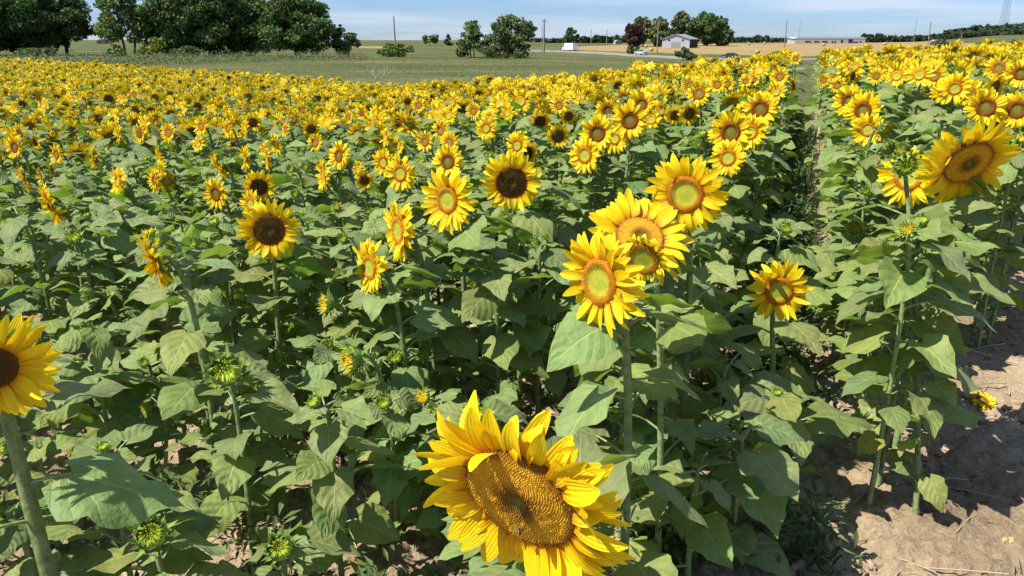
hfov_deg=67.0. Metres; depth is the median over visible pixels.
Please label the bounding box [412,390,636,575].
sunflower
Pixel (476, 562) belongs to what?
sunflower
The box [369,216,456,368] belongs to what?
sunflower
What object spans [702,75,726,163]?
sunflower
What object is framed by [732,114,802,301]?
sunflower
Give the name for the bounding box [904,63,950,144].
sunflower
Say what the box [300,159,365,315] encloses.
sunflower
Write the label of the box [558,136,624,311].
sunflower
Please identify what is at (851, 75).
sunflower
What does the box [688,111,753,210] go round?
sunflower
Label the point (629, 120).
sunflower
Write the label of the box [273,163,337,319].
sunflower
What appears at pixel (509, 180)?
sunflower
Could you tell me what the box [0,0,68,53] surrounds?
tree
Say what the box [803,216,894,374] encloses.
sunflower
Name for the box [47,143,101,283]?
sunflower
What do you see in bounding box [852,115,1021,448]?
sunflower
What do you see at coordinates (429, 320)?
sunflower
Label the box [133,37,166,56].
bush
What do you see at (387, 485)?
sunflower
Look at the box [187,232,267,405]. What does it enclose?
sunflower
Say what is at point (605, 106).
sunflower
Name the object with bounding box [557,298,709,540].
sunflower
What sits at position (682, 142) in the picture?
sunflower
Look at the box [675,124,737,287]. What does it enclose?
sunflower
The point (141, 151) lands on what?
sunflower
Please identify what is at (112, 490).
sunflower
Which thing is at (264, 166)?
sunflower
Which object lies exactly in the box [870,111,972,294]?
sunflower
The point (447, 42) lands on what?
tree
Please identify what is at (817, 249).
sunflower
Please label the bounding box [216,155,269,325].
sunflower
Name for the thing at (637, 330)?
sunflower
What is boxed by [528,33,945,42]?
woods
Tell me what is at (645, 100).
sunflower
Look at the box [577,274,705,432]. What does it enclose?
sunflower
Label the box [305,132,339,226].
sunflower
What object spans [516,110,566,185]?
sunflower
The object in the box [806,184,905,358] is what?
sunflower
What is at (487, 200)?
sunflower
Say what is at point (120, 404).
sunflower
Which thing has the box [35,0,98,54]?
tree
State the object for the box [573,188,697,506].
sunflower
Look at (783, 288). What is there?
sunflower
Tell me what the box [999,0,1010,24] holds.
lattice tower
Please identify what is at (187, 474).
sunflower
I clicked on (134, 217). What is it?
sunflower
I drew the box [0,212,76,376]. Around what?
sunflower
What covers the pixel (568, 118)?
sunflower
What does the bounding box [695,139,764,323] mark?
sunflower
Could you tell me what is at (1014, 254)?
sunflower
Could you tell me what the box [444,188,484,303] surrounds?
sunflower
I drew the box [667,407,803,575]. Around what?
sunflower
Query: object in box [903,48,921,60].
sunflower
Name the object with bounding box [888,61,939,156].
sunflower
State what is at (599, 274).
sunflower
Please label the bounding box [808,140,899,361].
sunflower
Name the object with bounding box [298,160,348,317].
sunflower
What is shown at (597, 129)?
sunflower
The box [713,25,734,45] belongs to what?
tree
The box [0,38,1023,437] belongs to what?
sunflower crop
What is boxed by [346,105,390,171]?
sunflower
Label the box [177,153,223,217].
sunflower
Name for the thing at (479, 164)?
sunflower
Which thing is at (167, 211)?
sunflower
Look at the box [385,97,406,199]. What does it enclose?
sunflower
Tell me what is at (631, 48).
bush
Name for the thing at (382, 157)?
sunflower
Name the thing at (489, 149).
sunflower
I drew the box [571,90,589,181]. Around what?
sunflower
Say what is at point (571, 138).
sunflower
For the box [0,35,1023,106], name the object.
meadow ground
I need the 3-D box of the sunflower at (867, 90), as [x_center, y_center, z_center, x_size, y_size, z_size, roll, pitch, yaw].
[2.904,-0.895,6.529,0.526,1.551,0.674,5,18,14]
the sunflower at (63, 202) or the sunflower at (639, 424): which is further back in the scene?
the sunflower at (63, 202)
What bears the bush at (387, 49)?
on the meadow ground at (440, 48)
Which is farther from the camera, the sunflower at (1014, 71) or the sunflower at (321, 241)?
the sunflower at (1014, 71)
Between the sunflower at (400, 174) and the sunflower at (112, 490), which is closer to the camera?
the sunflower at (112, 490)
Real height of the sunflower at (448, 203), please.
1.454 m
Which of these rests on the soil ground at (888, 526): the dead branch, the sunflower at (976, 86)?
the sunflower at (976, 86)
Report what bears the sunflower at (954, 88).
on the soil ground at (888, 526)
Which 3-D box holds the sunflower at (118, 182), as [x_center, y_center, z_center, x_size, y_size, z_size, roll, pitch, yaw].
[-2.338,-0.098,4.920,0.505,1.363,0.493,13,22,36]
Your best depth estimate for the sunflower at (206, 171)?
5.56 m
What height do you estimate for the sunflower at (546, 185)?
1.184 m
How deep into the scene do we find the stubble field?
366.44 m
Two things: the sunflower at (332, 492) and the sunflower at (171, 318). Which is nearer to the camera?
the sunflower at (332, 492)
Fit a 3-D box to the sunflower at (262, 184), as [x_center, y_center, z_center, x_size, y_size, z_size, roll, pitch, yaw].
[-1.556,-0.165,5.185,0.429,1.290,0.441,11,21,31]
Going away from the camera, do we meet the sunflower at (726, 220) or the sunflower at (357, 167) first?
the sunflower at (726, 220)
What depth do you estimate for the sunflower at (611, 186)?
5.67 m
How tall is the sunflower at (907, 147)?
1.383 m
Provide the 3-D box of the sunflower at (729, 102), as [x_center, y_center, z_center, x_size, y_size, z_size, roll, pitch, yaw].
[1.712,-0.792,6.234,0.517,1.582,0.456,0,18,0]
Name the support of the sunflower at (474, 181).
on the soil ground at (888, 526)
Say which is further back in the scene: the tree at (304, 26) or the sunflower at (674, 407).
the tree at (304, 26)
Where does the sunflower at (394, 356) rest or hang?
on the soil ground at (888, 526)
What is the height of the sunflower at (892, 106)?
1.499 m
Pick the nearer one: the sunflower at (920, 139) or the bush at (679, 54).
the sunflower at (920, 139)
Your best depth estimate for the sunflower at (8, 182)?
5.27 m
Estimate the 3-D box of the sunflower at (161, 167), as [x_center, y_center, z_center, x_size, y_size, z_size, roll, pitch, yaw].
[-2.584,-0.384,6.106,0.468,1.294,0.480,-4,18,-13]
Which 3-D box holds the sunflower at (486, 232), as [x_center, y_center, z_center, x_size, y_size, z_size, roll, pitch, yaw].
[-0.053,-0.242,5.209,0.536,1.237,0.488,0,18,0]
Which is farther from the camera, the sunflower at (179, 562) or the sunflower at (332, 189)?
the sunflower at (332, 189)
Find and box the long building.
[787,37,866,43]
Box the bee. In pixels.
[514,527,521,534]
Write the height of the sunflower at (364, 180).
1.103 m
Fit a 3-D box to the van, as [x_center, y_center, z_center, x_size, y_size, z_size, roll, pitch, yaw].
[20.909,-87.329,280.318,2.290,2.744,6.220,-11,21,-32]
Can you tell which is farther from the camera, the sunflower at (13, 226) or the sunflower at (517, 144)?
the sunflower at (517, 144)
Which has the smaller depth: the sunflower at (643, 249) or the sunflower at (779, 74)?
the sunflower at (643, 249)
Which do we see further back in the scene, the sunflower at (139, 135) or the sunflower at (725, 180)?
the sunflower at (139, 135)
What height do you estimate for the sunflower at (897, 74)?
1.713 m
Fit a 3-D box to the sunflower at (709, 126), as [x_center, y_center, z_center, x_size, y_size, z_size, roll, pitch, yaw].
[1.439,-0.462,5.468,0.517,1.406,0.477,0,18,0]
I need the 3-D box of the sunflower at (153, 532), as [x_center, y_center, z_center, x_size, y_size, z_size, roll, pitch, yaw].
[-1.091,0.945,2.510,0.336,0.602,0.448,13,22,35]
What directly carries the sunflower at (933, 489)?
on the soil ground at (888, 526)
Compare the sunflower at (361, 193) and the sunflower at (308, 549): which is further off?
the sunflower at (361, 193)
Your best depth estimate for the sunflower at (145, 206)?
4.98 m
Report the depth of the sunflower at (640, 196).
6.50 m
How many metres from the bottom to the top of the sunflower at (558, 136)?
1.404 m
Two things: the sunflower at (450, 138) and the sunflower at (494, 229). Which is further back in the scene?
the sunflower at (450, 138)
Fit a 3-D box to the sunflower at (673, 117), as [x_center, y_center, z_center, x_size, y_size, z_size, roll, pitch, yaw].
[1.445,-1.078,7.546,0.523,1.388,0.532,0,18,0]
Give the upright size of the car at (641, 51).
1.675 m
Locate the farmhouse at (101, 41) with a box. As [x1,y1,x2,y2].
[96,39,111,43]
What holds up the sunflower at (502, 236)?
on the soil ground at (888, 526)
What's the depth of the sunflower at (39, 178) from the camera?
6.42 m
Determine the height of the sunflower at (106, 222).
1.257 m
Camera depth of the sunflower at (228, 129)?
7.30 m
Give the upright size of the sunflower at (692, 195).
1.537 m
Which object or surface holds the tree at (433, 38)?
on the meadow ground at (440, 48)
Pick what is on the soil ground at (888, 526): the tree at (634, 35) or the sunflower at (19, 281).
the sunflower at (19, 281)
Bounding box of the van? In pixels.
[562,43,576,50]
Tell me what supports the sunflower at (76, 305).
on the soil ground at (888, 526)
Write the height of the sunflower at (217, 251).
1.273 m
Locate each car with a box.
[634,49,647,54]
[721,53,738,57]
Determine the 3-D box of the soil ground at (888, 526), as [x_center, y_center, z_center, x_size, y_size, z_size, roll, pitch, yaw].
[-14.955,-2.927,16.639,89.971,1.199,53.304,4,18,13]
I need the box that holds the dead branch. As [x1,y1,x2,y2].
[367,63,397,78]
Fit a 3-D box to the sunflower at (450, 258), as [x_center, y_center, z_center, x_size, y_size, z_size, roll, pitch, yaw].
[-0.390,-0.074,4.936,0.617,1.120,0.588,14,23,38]
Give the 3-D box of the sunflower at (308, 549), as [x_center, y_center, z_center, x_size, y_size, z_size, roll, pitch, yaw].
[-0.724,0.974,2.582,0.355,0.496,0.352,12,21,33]
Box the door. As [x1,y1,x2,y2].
[671,42,679,47]
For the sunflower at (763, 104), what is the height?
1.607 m
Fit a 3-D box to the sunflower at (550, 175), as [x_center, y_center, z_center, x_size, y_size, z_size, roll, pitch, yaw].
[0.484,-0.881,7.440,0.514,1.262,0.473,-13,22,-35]
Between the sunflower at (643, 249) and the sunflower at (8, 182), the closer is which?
the sunflower at (643, 249)
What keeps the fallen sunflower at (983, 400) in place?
on the soil ground at (888, 526)
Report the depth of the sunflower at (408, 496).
2.99 m
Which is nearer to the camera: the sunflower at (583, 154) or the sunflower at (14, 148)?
the sunflower at (583, 154)
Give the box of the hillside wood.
[940,22,1023,39]
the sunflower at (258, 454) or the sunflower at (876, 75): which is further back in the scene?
the sunflower at (876, 75)
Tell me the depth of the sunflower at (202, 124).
7.28 m
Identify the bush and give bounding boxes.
[12,47,58,56]
[105,43,124,56]
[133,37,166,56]
[169,45,201,56]
[376,43,413,56]
[455,47,469,56]
[479,44,530,58]
[626,44,639,53]
[674,47,689,60]
[682,52,698,60]
[930,38,950,47]
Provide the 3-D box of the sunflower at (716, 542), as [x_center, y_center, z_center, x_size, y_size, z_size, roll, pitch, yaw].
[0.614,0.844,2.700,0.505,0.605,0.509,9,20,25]
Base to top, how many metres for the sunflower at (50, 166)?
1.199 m
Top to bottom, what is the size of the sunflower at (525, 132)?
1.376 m
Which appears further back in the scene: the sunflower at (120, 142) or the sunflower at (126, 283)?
the sunflower at (120, 142)
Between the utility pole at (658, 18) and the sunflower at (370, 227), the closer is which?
the sunflower at (370, 227)
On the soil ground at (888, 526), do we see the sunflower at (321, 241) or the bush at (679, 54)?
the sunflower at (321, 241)
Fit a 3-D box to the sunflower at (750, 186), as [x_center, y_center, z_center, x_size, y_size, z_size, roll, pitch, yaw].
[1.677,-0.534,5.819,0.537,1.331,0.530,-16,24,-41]
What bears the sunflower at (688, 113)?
on the soil ground at (888, 526)
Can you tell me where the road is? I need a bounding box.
[528,50,815,59]
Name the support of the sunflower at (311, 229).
on the soil ground at (888, 526)
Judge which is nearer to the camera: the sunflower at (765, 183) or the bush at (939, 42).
the sunflower at (765, 183)
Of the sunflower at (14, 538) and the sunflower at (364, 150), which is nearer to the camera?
the sunflower at (14, 538)
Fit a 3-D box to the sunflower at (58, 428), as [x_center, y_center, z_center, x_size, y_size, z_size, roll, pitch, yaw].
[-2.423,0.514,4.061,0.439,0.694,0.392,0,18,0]
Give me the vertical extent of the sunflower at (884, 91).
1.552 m
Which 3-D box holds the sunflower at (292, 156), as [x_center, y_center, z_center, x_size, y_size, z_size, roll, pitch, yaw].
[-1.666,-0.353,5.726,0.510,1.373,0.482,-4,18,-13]
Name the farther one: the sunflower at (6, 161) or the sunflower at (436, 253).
the sunflower at (6, 161)
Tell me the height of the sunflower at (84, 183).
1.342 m
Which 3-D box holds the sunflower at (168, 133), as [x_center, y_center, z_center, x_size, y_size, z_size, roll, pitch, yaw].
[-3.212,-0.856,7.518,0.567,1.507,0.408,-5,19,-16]
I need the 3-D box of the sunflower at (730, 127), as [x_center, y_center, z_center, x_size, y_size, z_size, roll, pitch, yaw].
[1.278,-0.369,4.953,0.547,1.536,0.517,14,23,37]
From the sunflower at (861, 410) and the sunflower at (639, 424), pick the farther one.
the sunflower at (861, 410)
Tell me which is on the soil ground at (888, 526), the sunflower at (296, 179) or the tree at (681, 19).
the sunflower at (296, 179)
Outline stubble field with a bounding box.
[352,41,1013,55]
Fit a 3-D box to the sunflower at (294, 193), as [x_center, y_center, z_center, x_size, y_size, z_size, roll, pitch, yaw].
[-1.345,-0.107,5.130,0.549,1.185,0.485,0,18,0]
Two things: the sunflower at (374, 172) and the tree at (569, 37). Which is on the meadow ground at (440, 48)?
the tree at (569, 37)
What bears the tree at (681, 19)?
on the stubble field
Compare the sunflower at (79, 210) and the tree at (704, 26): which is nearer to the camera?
the sunflower at (79, 210)
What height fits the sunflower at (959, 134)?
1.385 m
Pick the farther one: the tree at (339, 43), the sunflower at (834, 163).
the tree at (339, 43)
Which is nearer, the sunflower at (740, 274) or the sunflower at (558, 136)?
the sunflower at (740, 274)
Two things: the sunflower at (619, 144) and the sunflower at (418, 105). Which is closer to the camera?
the sunflower at (619, 144)
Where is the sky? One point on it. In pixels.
(370, 19)
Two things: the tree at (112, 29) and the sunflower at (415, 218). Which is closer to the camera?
the sunflower at (415, 218)
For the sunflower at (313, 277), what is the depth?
4.90 m
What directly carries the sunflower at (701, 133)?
on the soil ground at (888, 526)
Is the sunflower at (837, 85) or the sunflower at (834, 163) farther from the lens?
the sunflower at (837, 85)
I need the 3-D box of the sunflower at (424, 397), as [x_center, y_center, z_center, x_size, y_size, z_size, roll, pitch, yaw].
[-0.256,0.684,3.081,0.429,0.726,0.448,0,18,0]
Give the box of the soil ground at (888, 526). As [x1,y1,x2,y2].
[0,112,1023,575]
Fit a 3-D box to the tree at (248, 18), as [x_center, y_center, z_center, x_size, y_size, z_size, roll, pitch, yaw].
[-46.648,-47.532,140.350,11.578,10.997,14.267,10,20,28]
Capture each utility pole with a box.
[393,16,395,44]
[543,19,546,52]
[656,17,660,52]
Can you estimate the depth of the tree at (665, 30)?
400.40 m
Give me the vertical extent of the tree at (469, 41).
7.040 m
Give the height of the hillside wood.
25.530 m
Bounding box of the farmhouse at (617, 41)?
[613,40,621,43]
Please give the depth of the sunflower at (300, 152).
7.08 m
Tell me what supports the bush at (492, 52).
on the meadow ground at (440, 48)
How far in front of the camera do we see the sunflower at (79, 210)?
4.28 m
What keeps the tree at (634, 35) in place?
on the stubble field
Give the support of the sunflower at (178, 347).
on the soil ground at (888, 526)
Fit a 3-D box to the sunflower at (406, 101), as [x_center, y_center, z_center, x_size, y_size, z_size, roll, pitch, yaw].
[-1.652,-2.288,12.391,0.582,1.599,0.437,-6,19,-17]
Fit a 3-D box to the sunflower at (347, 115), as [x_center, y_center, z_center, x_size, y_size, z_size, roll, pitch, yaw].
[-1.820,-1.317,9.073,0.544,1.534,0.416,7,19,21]
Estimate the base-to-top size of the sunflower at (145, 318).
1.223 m
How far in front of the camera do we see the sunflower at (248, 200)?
4.92 m
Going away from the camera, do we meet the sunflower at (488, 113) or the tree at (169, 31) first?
the sunflower at (488, 113)
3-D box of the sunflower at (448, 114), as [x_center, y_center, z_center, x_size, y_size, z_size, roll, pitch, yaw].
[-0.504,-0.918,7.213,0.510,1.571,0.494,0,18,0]
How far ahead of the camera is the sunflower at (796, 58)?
12.14 m
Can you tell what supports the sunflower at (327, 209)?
on the soil ground at (888, 526)
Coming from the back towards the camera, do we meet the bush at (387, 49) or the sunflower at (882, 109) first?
the bush at (387, 49)
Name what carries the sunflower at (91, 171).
on the soil ground at (888, 526)
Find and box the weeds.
[0,100,862,575]
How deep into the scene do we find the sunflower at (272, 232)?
3.79 m
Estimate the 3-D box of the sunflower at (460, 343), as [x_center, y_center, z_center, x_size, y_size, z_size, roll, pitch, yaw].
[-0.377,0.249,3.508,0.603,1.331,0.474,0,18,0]
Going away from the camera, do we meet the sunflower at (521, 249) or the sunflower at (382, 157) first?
the sunflower at (521, 249)
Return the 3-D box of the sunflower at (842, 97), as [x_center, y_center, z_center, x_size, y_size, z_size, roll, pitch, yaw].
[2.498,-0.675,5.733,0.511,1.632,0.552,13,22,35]
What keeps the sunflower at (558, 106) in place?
on the soil ground at (888, 526)
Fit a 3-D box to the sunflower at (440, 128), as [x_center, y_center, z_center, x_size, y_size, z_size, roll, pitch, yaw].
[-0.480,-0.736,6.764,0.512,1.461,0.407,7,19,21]
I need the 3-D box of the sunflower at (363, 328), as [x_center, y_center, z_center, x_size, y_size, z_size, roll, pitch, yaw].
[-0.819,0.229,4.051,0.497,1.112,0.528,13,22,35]
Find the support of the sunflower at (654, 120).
on the soil ground at (888, 526)
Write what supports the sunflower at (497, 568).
on the soil ground at (888, 526)
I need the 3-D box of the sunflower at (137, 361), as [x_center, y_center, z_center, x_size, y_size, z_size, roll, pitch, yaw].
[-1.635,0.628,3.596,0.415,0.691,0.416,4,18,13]
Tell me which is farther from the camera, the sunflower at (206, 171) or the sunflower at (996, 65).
the sunflower at (996, 65)
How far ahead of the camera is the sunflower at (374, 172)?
6.81 m
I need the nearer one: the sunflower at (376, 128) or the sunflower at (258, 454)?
the sunflower at (258, 454)
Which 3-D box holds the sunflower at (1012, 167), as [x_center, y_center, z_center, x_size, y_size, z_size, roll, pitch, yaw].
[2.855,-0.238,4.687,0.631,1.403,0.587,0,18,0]
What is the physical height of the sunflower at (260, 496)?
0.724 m
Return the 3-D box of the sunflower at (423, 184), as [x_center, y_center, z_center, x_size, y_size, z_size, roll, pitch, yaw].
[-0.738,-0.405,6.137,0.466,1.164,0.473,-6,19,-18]
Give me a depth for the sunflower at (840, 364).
3.89 m
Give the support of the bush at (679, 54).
on the meadow ground at (440, 48)
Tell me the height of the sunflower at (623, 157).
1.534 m
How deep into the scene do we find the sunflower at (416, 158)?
6.00 m
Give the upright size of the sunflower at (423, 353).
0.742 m
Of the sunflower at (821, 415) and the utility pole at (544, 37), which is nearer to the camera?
the sunflower at (821, 415)
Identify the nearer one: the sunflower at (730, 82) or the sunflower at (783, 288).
the sunflower at (783, 288)
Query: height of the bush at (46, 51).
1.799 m
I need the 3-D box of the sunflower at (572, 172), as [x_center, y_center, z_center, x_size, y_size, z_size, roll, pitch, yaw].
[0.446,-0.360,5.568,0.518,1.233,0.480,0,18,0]
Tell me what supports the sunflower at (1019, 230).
on the soil ground at (888, 526)
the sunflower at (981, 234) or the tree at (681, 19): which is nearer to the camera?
the sunflower at (981, 234)
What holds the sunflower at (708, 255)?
on the soil ground at (888, 526)
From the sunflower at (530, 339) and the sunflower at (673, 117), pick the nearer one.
the sunflower at (530, 339)
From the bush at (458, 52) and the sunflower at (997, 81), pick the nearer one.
the sunflower at (997, 81)
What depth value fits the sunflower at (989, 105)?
5.11 m
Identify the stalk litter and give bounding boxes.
[130,288,1023,575]
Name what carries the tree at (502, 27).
on the meadow ground at (440, 48)
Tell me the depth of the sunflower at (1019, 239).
5.59 m
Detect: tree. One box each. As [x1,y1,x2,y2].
[0,0,19,51]
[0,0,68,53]
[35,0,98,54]
[92,0,153,55]
[123,0,196,55]
[158,0,251,55]
[223,0,267,55]
[247,0,337,54]
[329,24,360,56]
[422,34,438,43]
[444,34,453,45]
[455,20,489,57]
[482,14,537,50]
[563,27,579,42]
[624,22,644,46]
[631,16,652,45]
[647,16,671,46]
[670,10,691,35]
[684,11,728,45]
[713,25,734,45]
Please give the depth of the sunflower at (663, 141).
6.09 m
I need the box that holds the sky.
[56,0,1023,39]
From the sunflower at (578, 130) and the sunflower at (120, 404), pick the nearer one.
the sunflower at (120, 404)
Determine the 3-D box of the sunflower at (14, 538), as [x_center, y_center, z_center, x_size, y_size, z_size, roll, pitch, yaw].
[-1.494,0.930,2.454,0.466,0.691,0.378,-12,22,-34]
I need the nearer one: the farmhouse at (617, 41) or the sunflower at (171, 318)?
the sunflower at (171, 318)
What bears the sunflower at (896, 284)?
on the soil ground at (888, 526)
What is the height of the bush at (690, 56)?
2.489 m
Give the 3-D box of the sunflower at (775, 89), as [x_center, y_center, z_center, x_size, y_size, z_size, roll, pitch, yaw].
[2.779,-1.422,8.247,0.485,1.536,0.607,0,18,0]
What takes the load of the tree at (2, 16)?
on the meadow ground at (440, 48)
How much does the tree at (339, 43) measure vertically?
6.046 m
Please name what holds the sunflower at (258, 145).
on the soil ground at (888, 526)
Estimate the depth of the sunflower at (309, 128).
8.11 m
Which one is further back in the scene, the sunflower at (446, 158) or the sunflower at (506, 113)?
the sunflower at (506, 113)
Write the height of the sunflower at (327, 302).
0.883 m
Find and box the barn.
[661,34,698,47]
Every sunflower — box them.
[0,144,38,271]
[0,168,62,316]
[0,179,57,337]
[0,185,46,347]
[0,204,94,419]
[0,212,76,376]
[0,312,184,575]
[0,424,88,551]
[0,483,126,575]
[4,134,65,285]
[8,165,76,330]
[9,204,51,315]
[16,328,87,434]
[17,424,220,575]
[18,193,74,297]
[19,355,159,467]
[27,183,92,315]
[27,228,158,374]
[29,133,62,186]
[34,166,83,274]
[37,187,119,353]
[38,171,133,317]
[40,312,180,459]
[41,161,83,205]
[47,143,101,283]
[53,194,148,342]
[53,205,178,370]
[56,160,108,285]
[73,285,156,401]
[77,194,164,346]
[82,510,249,575]
[84,147,129,263]
[87,146,144,276]
[105,186,172,330]
[107,125,148,200]
[107,166,170,342]
[109,146,154,201]
[113,209,168,376]
[115,225,226,446]
[119,388,207,491]
[120,352,203,479]
[123,187,176,324]
[128,229,267,491]
[132,123,168,175]
[138,157,187,230]
[139,148,210,288]
[143,171,186,304]
[144,224,244,436]
[146,161,202,290]
[146,168,202,227]
[154,201,233,368]
[160,123,195,203]
[171,216,274,402]
[172,188,227,297]
[176,156,233,285]
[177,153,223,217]
[178,136,228,214]
[178,155,236,282]
[182,161,237,301]
[186,341,322,556]
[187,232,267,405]
[193,115,233,213]
[196,381,307,521]
[196,412,286,525]
[202,154,270,320]
[202,178,262,325]
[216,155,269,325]
[222,117,263,266]
[226,151,287,264]
[226,222,315,377]
[227,188,295,298]
[229,198,341,408]
[232,119,275,165]
[232,170,309,345]
[233,146,303,305]
[240,221,316,351]
[241,114,275,159]
[241,205,356,372]
[242,520,361,575]
[247,140,285,271]
[258,147,311,315]
[258,160,284,202]
[264,345,339,435]
[265,134,306,189]
[266,207,350,353]
[268,386,418,575]
[270,185,344,319]
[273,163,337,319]
[275,121,319,160]
[278,142,320,191]
[279,154,337,290]
[279,159,347,291]
[286,328,373,466]
[294,119,331,169]
[298,159,345,242]
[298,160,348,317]
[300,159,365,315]
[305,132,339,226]
[310,228,392,400]
[312,201,365,319]
[316,287,391,428]
[326,140,384,315]
[328,184,371,221]
[330,332,432,515]
[331,236,464,426]
[338,205,405,310]
[342,110,374,196]
[345,214,418,393]
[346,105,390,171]
[348,387,442,541]
[349,170,388,240]
[352,161,385,234]
[357,120,406,209]
[360,169,390,270]
[361,128,389,207]
[362,200,493,393]
[362,346,430,476]
[365,148,424,277]
[366,388,438,518]
[368,127,424,225]
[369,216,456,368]
[373,136,423,227]
[383,153,440,347]
[384,343,468,451]
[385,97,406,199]
[390,395,455,543]
[394,384,498,533]
[398,156,438,293]
[399,188,472,313]
[401,94,414,108]
[401,168,527,396]
[404,158,451,284]
[406,97,433,229]
[407,175,436,294]
[412,130,448,289]
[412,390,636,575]
[414,208,491,353]
[422,192,489,317]
[423,120,469,278]
[431,105,480,174]
[431,144,489,288]
[434,395,528,559]
[435,131,475,279]
[441,254,553,426]
[441,516,599,575]
[441,523,498,573]
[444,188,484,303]
[452,149,557,409]
[455,122,485,182]
[456,214,558,382]
[460,102,487,175]
[460,146,498,199]
[462,544,546,570]
[465,115,510,162]
[467,152,509,245]
[469,108,514,185]
[472,152,503,273]
[474,174,504,323]
[475,158,500,285]
[478,228,575,415]
[484,131,507,153]
[488,180,573,297]
[491,188,560,333]
[492,130,549,245]
[496,104,536,161]
[498,202,570,348]
[507,198,589,399]
[511,172,593,314]
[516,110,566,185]
[519,128,549,191]
[524,141,539,163]
[534,123,581,267]
[537,95,581,189]
[538,132,570,185]
[546,131,576,177]
[546,228,712,575]
[549,107,580,206]
[549,152,612,303]
[550,140,583,218]
[550,150,625,295]
[551,132,594,212]
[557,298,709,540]
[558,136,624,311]
[566,97,639,208]
[567,123,635,208]
[568,113,630,228]
[569,115,598,208]
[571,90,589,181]
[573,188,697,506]
[577,234,732,562]
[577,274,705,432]
[578,99,665,200]
[592,124,640,207]
[598,100,648,193]
[606,411,705,553]
[609,143,652,195]
[610,150,653,198]
[612,273,717,417]
[616,91,668,198]
[621,443,764,575]
[628,134,676,198]
[632,109,689,186]
[643,153,737,457]
[648,133,682,169]
[650,220,739,398]
[659,102,711,162]
[660,106,681,162]
[664,340,809,514]
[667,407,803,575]
[672,128,733,296]
[673,215,748,376]
[675,75,710,163]
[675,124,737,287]
[675,169,745,288]
[677,130,696,163]
[681,231,727,352]
[682,80,720,159]
[683,124,748,214]
[685,212,750,388]
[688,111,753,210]
[695,90,747,211]
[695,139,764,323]
[699,110,758,312]
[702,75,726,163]
[710,259,830,449]
[710,384,873,512]
[714,137,774,291]
[721,75,736,96]
[727,90,791,300]
[731,89,772,288]
[731,101,770,258]
[731,219,831,375]
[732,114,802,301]
[733,74,758,90]
[739,73,767,90]
[758,81,805,216]
[760,76,798,207]
[764,66,803,187]
[779,52,808,139]
[793,73,833,179]
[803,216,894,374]
[805,105,884,279]
[806,162,875,352]
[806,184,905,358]
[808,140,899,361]
[809,77,846,186]
[809,92,890,284]
[813,83,887,289]
[814,247,882,400]
[815,112,887,279]
[816,166,874,277]
[818,118,914,337]
[818,212,986,485]
[821,67,861,142]
[825,120,873,234]
[826,139,921,300]
[827,145,1015,514]
[827,231,905,405]
[827,237,934,434]
[832,88,892,260]
[832,90,899,225]
[833,216,996,505]
[848,101,901,212]
[850,88,903,209]
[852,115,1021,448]
[858,67,893,102]
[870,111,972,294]
[870,146,955,354]
[884,63,923,139]
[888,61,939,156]
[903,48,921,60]
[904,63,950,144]
[906,78,953,157]
[909,122,949,212]
[920,71,977,204]
[922,79,984,145]
[928,61,971,142]
[937,86,1009,295]
[939,119,976,209]
[946,43,960,55]
[947,125,976,232]
[948,123,1023,302]
[950,127,1023,328]
[954,134,1023,350]
[959,72,1006,231]
[962,90,1023,297]
[964,54,1012,227]
[969,390,996,410]
[975,58,1023,238]
[975,143,1023,346]
[985,138,1023,324]
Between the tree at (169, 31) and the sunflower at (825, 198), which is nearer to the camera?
the sunflower at (825, 198)
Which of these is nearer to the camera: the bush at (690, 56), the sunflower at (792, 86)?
the sunflower at (792, 86)
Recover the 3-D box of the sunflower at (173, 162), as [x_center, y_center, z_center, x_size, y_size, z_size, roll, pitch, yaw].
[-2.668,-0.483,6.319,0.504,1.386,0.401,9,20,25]
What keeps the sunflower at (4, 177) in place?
on the soil ground at (888, 526)
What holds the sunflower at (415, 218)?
on the soil ground at (888, 526)
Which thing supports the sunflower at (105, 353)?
on the soil ground at (888, 526)
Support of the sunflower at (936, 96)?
on the soil ground at (888, 526)
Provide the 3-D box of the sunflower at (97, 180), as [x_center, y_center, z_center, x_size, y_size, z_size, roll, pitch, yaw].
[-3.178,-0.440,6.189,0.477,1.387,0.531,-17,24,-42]
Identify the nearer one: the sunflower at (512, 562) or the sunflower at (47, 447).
the sunflower at (512, 562)
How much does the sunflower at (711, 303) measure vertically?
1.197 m
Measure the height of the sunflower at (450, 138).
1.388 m
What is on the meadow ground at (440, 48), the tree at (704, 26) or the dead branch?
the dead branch
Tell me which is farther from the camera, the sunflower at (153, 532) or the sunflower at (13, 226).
the sunflower at (13, 226)
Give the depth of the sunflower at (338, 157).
5.41 m
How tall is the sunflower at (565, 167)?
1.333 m
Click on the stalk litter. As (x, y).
(840, 442)
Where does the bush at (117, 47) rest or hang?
on the meadow ground at (440, 48)
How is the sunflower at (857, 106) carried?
on the soil ground at (888, 526)
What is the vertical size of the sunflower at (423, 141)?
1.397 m
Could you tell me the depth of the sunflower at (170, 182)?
5.83 m
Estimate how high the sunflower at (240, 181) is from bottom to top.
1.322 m
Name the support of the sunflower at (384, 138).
on the soil ground at (888, 526)
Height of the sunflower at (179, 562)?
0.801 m
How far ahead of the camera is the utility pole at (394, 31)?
199.20 m
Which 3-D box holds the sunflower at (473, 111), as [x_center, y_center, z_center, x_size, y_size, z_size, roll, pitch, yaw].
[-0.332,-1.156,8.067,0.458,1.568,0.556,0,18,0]
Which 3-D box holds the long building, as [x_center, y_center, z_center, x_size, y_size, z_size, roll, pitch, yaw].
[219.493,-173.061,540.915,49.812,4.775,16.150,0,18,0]
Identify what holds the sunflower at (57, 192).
on the soil ground at (888, 526)

